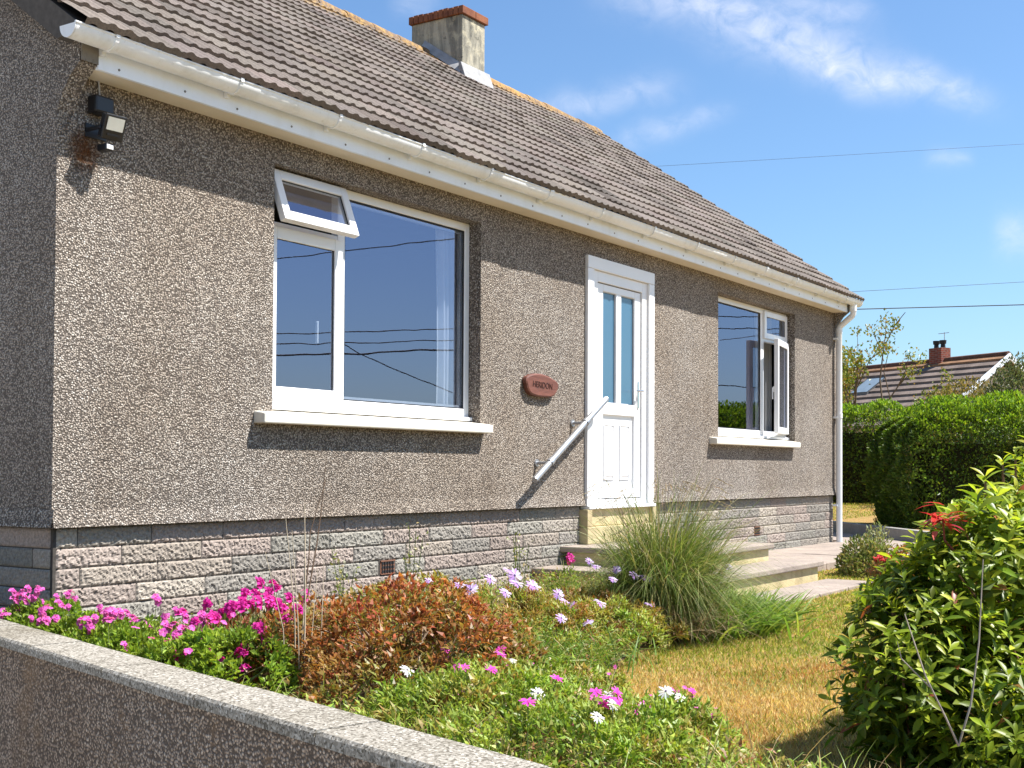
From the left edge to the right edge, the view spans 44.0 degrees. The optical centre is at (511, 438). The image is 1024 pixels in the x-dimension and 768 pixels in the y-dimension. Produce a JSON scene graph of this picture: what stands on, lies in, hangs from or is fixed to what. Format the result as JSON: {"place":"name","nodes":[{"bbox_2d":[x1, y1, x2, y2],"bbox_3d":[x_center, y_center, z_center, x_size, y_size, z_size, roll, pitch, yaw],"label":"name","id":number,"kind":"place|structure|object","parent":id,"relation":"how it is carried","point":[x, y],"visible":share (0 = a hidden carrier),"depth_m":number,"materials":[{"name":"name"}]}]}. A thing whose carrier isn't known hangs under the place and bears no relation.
{"place":"outdoors","nodes":[
{"label":"outdoors","id":0,"kind":"place"},
{"bbox_2d":[323,0,1023,366],"label":"sky","id":1,"kind":"structure","parent":0,"point":[676,83],"materials":[{"name":"blue"}]},
{"bbox_2d":[594,502,1023,767],"bbox_3d":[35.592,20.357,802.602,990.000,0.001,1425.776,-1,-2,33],"label":"ground","id":2,"kind":"structure","parent":0,"point":[751,677],"depth_m":5.75,"materials":[{"name":"yellow plant"}]},
{"bbox_2d":[102,589,651,767],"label":"flower bed soil","id":3,"kind":"structure","parent":2,"relation":"on","point":[501,601],"depth_m":5.59,"materials":[{"name":"brown soil"}]},
{"bbox_2d":[0,585,104,645],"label":"pink flower plant","id":4,"kind":"object","parent":3,"relation":"on","point":[15,612],"visible":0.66,"depth_m":5.62,"materials":[{"name":"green plant"}]},
{"bbox_2d":[28,603,158,660],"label":"pink flower plant","id":5,"kind":"object","parent":3,"relation":"on","point":[94,626],"visible":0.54,"depth_m":5.35,"materials":[{"name":"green plant"}]},
{"bbox_2d":[88,593,247,678],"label":"pink flower plant","id":6,"kind":"object","parent":3,"relation":"on","point":[126,634],"visible":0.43,"depth_m":5.04,"materials":[{"name":"green plant"}]},
{"bbox_2d":[132,612,304,694],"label":"pink flower plant","id":7,"kind":"object","parent":3,"relation":"on","point":[194,642],"visible":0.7,"depth_m":4.73,"materials":[{"name":"green plant"}]},
{"bbox_2d":[173,576,314,686],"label":"magenta flower plant","id":8,"kind":"object","parent":3,"relation":"on","point":[228,608],"visible":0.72,"depth_m":5.10,"materials":[{"name":"pink plant"}]},
{"bbox_2d":[265,457,326,690],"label":"dead stalks","id":9,"kind":"object","parent":3,"relation":"on","point":[304,603],"visible":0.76,"depth_m":4.87,"materials":[{"name":"plant"}]},
{"bbox_2d":[328,549,359,597],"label":"weed","id":10,"kind":"object","parent":3,"relation":"on","point":[337,585],"visible":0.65,"depth_m":6.82,"materials":[{"name":"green plant"}]},
{"bbox_2d":[290,634,505,720],"bbox_3d":[-0.424,0.868,4.569,0.768,0.293,0.751,1,-1,-15],"label":"red brown shrub","id":11,"kind":"object","parent":3,"relation":"on","point":[429,660],"visible":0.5,"depth_m":4.50,"materials":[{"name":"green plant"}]},
{"bbox_2d":[247,571,549,713],"bbox_3d":[-0.400,0.782,5.215,1.410,0.509,1.404,-1,-2,33],"label":"red brown shrub","id":12,"kind":"object","parent":3,"relation":"on","point":[464,619],"visible":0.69,"depth_m":4.95,"materials":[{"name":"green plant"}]},
{"bbox_2d":[327,570,498,642],"bbox_3d":[-0.495,0.852,6.364,0.873,0.415,1.026,0,-1,11],"label":"yellow spurge","id":13,"kind":"object","parent":3,"relation":"on","point":[424,576],"visible":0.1,"depth_m":6.43,"materials":[{"name":"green plant"}]},
{"bbox_2d":[403,522,428,598],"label":"weed","id":14,"kind":"object","parent":3,"relation":"on","point":[408,562],"visible":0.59,"depth_m":6.97,"materials":[{"name":"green plant"}]},
{"bbox_2d":[381,574,496,626],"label":"red tinged plant","id":15,"kind":"object","parent":3,"relation":"on","point":[427,595],"visible":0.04,"depth_m":6.95,"materials":[{"name":"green plant"}]},
{"bbox_2d":[354,656,589,755],"bbox_3d":[-0.107,0.861,4.156,0.870,0.289,0.908,-1,-2,33],"label":"foreground daisy plant","id":16,"kind":"object","parent":3,"relation":"on","point":[401,695],"visible":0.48,"depth_m":4.08,"materials":[{"name":"green plant"}]},
{"bbox_2d":[366,645,636,738],"bbox_3d":[-0.008,0.896,4.582,0.970,0.243,1.138,-1,-2,33],"label":"foreground daisy plant","id":17,"kind":"object","parent":3,"relation":"on","point":[618,681],"visible":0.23,"depth_m":4.65,"materials":[{"name":"green plant"}]},
{"bbox_2d":[405,567,612,659],"bbox_3d":[-0.032,0.836,5.962,1.008,0.446,1.118,-1,-2,33],"label":"lilac daisy plant","id":18,"kind":"object","parent":3,"relation":"on","point":[574,609],"visible":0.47,"depth_m":5.91,"materials":[{"name":"green plant"}]},
{"bbox_2d":[505,531,533,600],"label":"weed","id":19,"kind":"object","parent":3,"relation":"on","point":[515,558],"visible":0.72,"depth_m":7.83,"materials":[{"name":"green plant"}]},
{"bbox_2d":[397,613,684,678],"bbox_3d":[0.020,0.909,5.656,1.351,0.235,1.854,-1,-2,33],"label":"grassy clump","id":20,"kind":"object","parent":3,"relation":"on","point":[605,651],"visible":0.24,"depth_m":5.59,"materials":[{"name":"green plant"}]},
{"bbox_2d":[107,562,999,767],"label":"ground cover","id":21,"kind":"object","parent":3,"relation":"on","point":[542,748],"visible":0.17,"depth_m":3.69,"materials":[{"name":"green plant"}]},
{"bbox_2d":[547,553,580,592],"bbox_3d":[0.365,0.946,8.700,0.242,0.323,0.234,-1,-2,33],"label":"valerian","id":22,"kind":"object","parent":3,"relation":"on","point":[568,559],"visible":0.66,"depth_m":8.69,"materials":[{"name":"green plant"}]},
{"bbox_2d":[506,583,656,645],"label":"rusty shrub","id":23,"kind":"object","parent":3,"relation":"on","point":[574,595],"visible":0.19,"depth_m":6.74,"materials":[{"name":"green plant"}]},
{"bbox_2d":[428,685,737,767],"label":"foreground daisy plant","id":24,"kind":"object","parent":3,"relation":"on","point":[601,717],"visible":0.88,"depth_m":3.53,"materials":[{"name":"green plant"}]},
{"bbox_2d":[549,582,624,630],"bbox_3d":[0.492,0.961,7.249,0.714,0.282,0.824,-1,-2,33],"label":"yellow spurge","id":25,"kind":"object","parent":3,"relation":"on","point":[596,590],"visible":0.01,"depth_m":7.40,"materials":[{"name":"green plant"}]},
{"bbox_2d":[514,557,689,655],"bbox_3d":[0.462,0.854,6.461,1.016,0.439,0.961,0,-1,-7],"label":"lilac daisy plant","id":26,"kind":"object","parent":3,"relation":"on","point":[658,632],"visible":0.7,"depth_m":6.31,"materials":[{"name":"green plant"}]},
{"bbox_2d":[603,503,679,553],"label":"seeding grass","id":27,"kind":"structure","parent":3,"relation":"on","point":[636,521],"depth_m":7.44,"materials":[{"name":"green plant"}]},
{"bbox_2d":[551,684,747,767],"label":"foreground daisy plant","id":28,"kind":"object","parent":3,"relation":"on","point":[702,712],"visible":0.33,"depth_m":4.01,"materials":[{"name":"green plant"}]},
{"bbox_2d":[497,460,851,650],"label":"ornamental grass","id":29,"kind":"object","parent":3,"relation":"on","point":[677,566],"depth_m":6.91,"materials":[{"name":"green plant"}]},
{"bbox_2d":[663,566,837,645],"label":"green clump","id":30,"kind":"object","parent":3,"relation":"on","point":[763,626],"visible":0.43,"depth_m":7.19,"materials":[{"name":"green plant"}]},
{"bbox_2d":[0,0,864,630],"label":"bungalow","id":31,"kind":"object","parent":2,"relation":"on","point":[218,320],"visible":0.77,"depth_m":8.32,"materials":[{"name":"stone"}]},
{"bbox_2d":[80,81,126,159],"bbox_3d":[-2.065,-1.547,6.285,0.184,0.525,0.265,-1,-2,33],"label":"floodlight","id":32,"kind":"object","parent":31,"relation":"attached to","point":[111,126],"visible":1,"depth_m":6.33,"materials":[{"name":"black plastic"}]},
{"bbox_2d":[254,169,492,433],"bbox_3d":[-0.874,-0.830,8.328,0.245,1.537,2.340,-1,-2,33],"label":"window","id":33,"kind":"structure","parent":31,"relation":"in","point":[289,400],"depth_m":8.07,"materials":[{"name":"white plastic"}]},
{"bbox_2d":[435,229,456,420],"bbox_3d":[-0.475,-0.651,9.215,0.049,1.990,0.270,-1,-2,33],"label":"curtain","id":34,"kind":"object","parent":31,"relation":"hanging from","point":[446,282],"visible":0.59,"depth_m":9.22,"materials":[{"name":"white fabric"}]},
{"bbox_2d":[522,373,557,396],"bbox_3d":[0.227,-0.411,9.885,0.042,0.179,0.481,-1,-4,33],"label":"house sign","id":35,"kind":"object","parent":31,"relation":"attached to","point":[538,385],"visible":1,"depth_m":9.83,"materials":[{"name":"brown wood"}]},
{"bbox_2d":[532,396,608,482],"bbox_3d":[0.439,-0.007,10.108,0.156,0.711,1.140,-1,-2,33],"label":"handrail","id":36,"kind":"object","parent":31,"relation":"attached to","point":[561,449],"visible":1,"depth_m":10.02,"materials":[{"name":"metal"}]},
{"bbox_2d":[597,283,643,498],"bbox_3d":[0.940,-0.397,11.019,0.112,1.825,0.796,-1,-2,33],"label":"door","id":37,"kind":"structure","parent":31,"relation":"in","point":[618,369],"depth_m":11.04,"materials":[{"name":"white plastic"}]},
{"bbox_2d":[709,296,800,447],"bbox_3d":[2.568,-0.684,13.579,0.245,1.533,2.342,-1,-2,33],"label":"window","id":38,"kind":"structure","parent":31,"relation":"in","point":[728,435],"depth_m":13.97,"materials":[{"name":"white plastic"}]},
{"bbox_2d":[754,313,771,439],"bbox_3d":[2.865,-0.507,14.456,0.052,1.990,0.500,-1,-2,33],"label":"curtain","id":39,"kind":"object","parent":31,"relation":"hanging from","point":[767,387],"visible":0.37,"depth_m":14.55,"materials":[{"name":"grey fabric"}]},
{"bbox_2d":[531,506,823,593],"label":"entrance steps","id":40,"kind":"structure","parent":2,"relation":"on","point":[806,567],"depth_m":10.38,"materials":[{"name":"beige paint"}]},
{"bbox_2d":[756,579,871,603],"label":"step foot path","id":41,"kind":"structure","parent":2,"relation":"on","point":[832,586],"depth_m":9.90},
{"bbox_2d":[833,532,892,577],"bbox_3d":[3.210,1.049,11.430,0.629,0.398,0.687,-1,-2,33],"label":"sedum","id":42,"kind":"object","parent":2,"relation":"on","point":[860,560],"visible":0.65,"depth_m":11.38,"materials":[{"name":"green plant"}]},
{"bbox_2d":[858,522,895,554],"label":"lavender like plant","id":43,"kind":"object","parent":2,"relation":"on","point":[877,535],"visible":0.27,"depth_m":11.97,"materials":[{"name":"green plant"}]},
{"bbox_2d":[833,521,930,541],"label":"kerb wall","id":44,"kind":"structure","parent":2,"relation":"on","point":[895,533],"depth_m":16.83,"materials":[{"name":"concrete"}]},
{"bbox_2d":[867,554,898,585],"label":"red flower plant","id":45,"kind":"object","parent":2,"relation":"on","point":[874,570],"visible":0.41,"depth_m":10.27,"materials":[{"name":"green plant"}]},
{"bbox_2d":[882,541,909,576],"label":"red flower plant","id":46,"kind":"object","parent":2,"relation":"on","point":[901,552],"visible":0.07,"depth_m":11.09,"materials":[{"name":"green plant"}]},
{"bbox_2d":[817,435,1023,767],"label":"glossy bush","id":47,"kind":"object","parent":2,"relation":"on","point":[956,700],"visible":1,"depth_m":4.01,"materials":[{"name":"green plant"}]},
{"bbox_2d":[842,332,1023,432],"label":"neighbour house","id":48,"kind":"structure","parent":2,"relation":"on","point":[983,366],"depth_m":39.36,"materials":[{"name":"tile"}]},
{"bbox_2d":[768,531,914,571],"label":"path","id":49,"kind":"structure","parent":0,"point":[826,553],"depth_m":13.75,"materials":[{"name":"beige concrete"}]},
{"bbox_2d":[668,144,1017,165],"bbox_3d":[8.727,-6.806,30.005,27.082,1.807,0.006,0,-1,0],"label":"overhead wire","id":50,"kind":"object","parent":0,"point":[852,154],"visible":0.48,"depth_m":30.00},
{"bbox_2d":[833,504,958,534],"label":"raised lawn","id":51,"kind":"structure","parent":0,"point":[865,520],"depth_m":20.34,"materials":[{"name":"yellow plant"}]},
{"bbox_2d":[842,307,959,432],"bbox_3d":[8.438,-0.886,32.722,4.081,4.993,4.562,1,-2,-39],"label":"sparse tree","id":52,"kind":"object","parent":51,"relation":"on","point":[847,378],"visible":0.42,"depth_m":31.82,"materials":[{"name":"green plant"}]},
{"bbox_2d":[833,398,1009,504],"bbox_3d":[8.472,0.287,28.458,6.302,2.442,2.064,0,-1,8],"label":"clipped hedge","id":53,"kind":"object","parent":51,"relation":"on","point":[854,453],"visible":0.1,"depth_m":28.03,"materials":[{"name":"green plant"}]},
{"bbox_2d":[860,389,1023,528],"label":"clipped hedge","id":54,"kind":"object","parent":51,"relation":"on","point":[939,472],"visible":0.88,"depth_m":17.21,"materials":[{"name":"green plant"}]},
{"bbox_2d":[899,375,1002,504],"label":"olive shrub","id":55,"kind":"object","parent":51,"relation":"on","point":[962,390],"visible":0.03,"depth_m":25.35,"materials":[{"name":"green plant"}]},
{"bbox_2d":[963,351,1023,443],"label":"grey green shrub","id":56,"kind":"object","parent":51,"relation":"on","point":[1010,378],"visible":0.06,"depth_m":23.97,"materials":[{"name":"green plant"}]},
{"bbox_2d":[852,282,1016,291],"bbox_3d":[10.512,-3.651,29.998,28.732,1.810,0.009,0,-1,0],"label":"overhead wire","id":57,"kind":"object","parent":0,"point":[929,287],"visible":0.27,"depth_m":29.99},
{"bbox_2d":[857,304,1023,309],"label":"overhead wire","id":58,"kind":"object","parent":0,"point":[941,306],"visible":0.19,"depth_m":29.99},
{"label":"street ground","id":59,"kind":"structure","parent":0,"visible":0},
{"bbox_2d":[0,619,550,767],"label":"garden wall","id":60,"kind":"structure","parent":59,"relation":"on","point":[66,702],"depth_m":3.70,"materials":[{"name":"concrete"}]}
]}

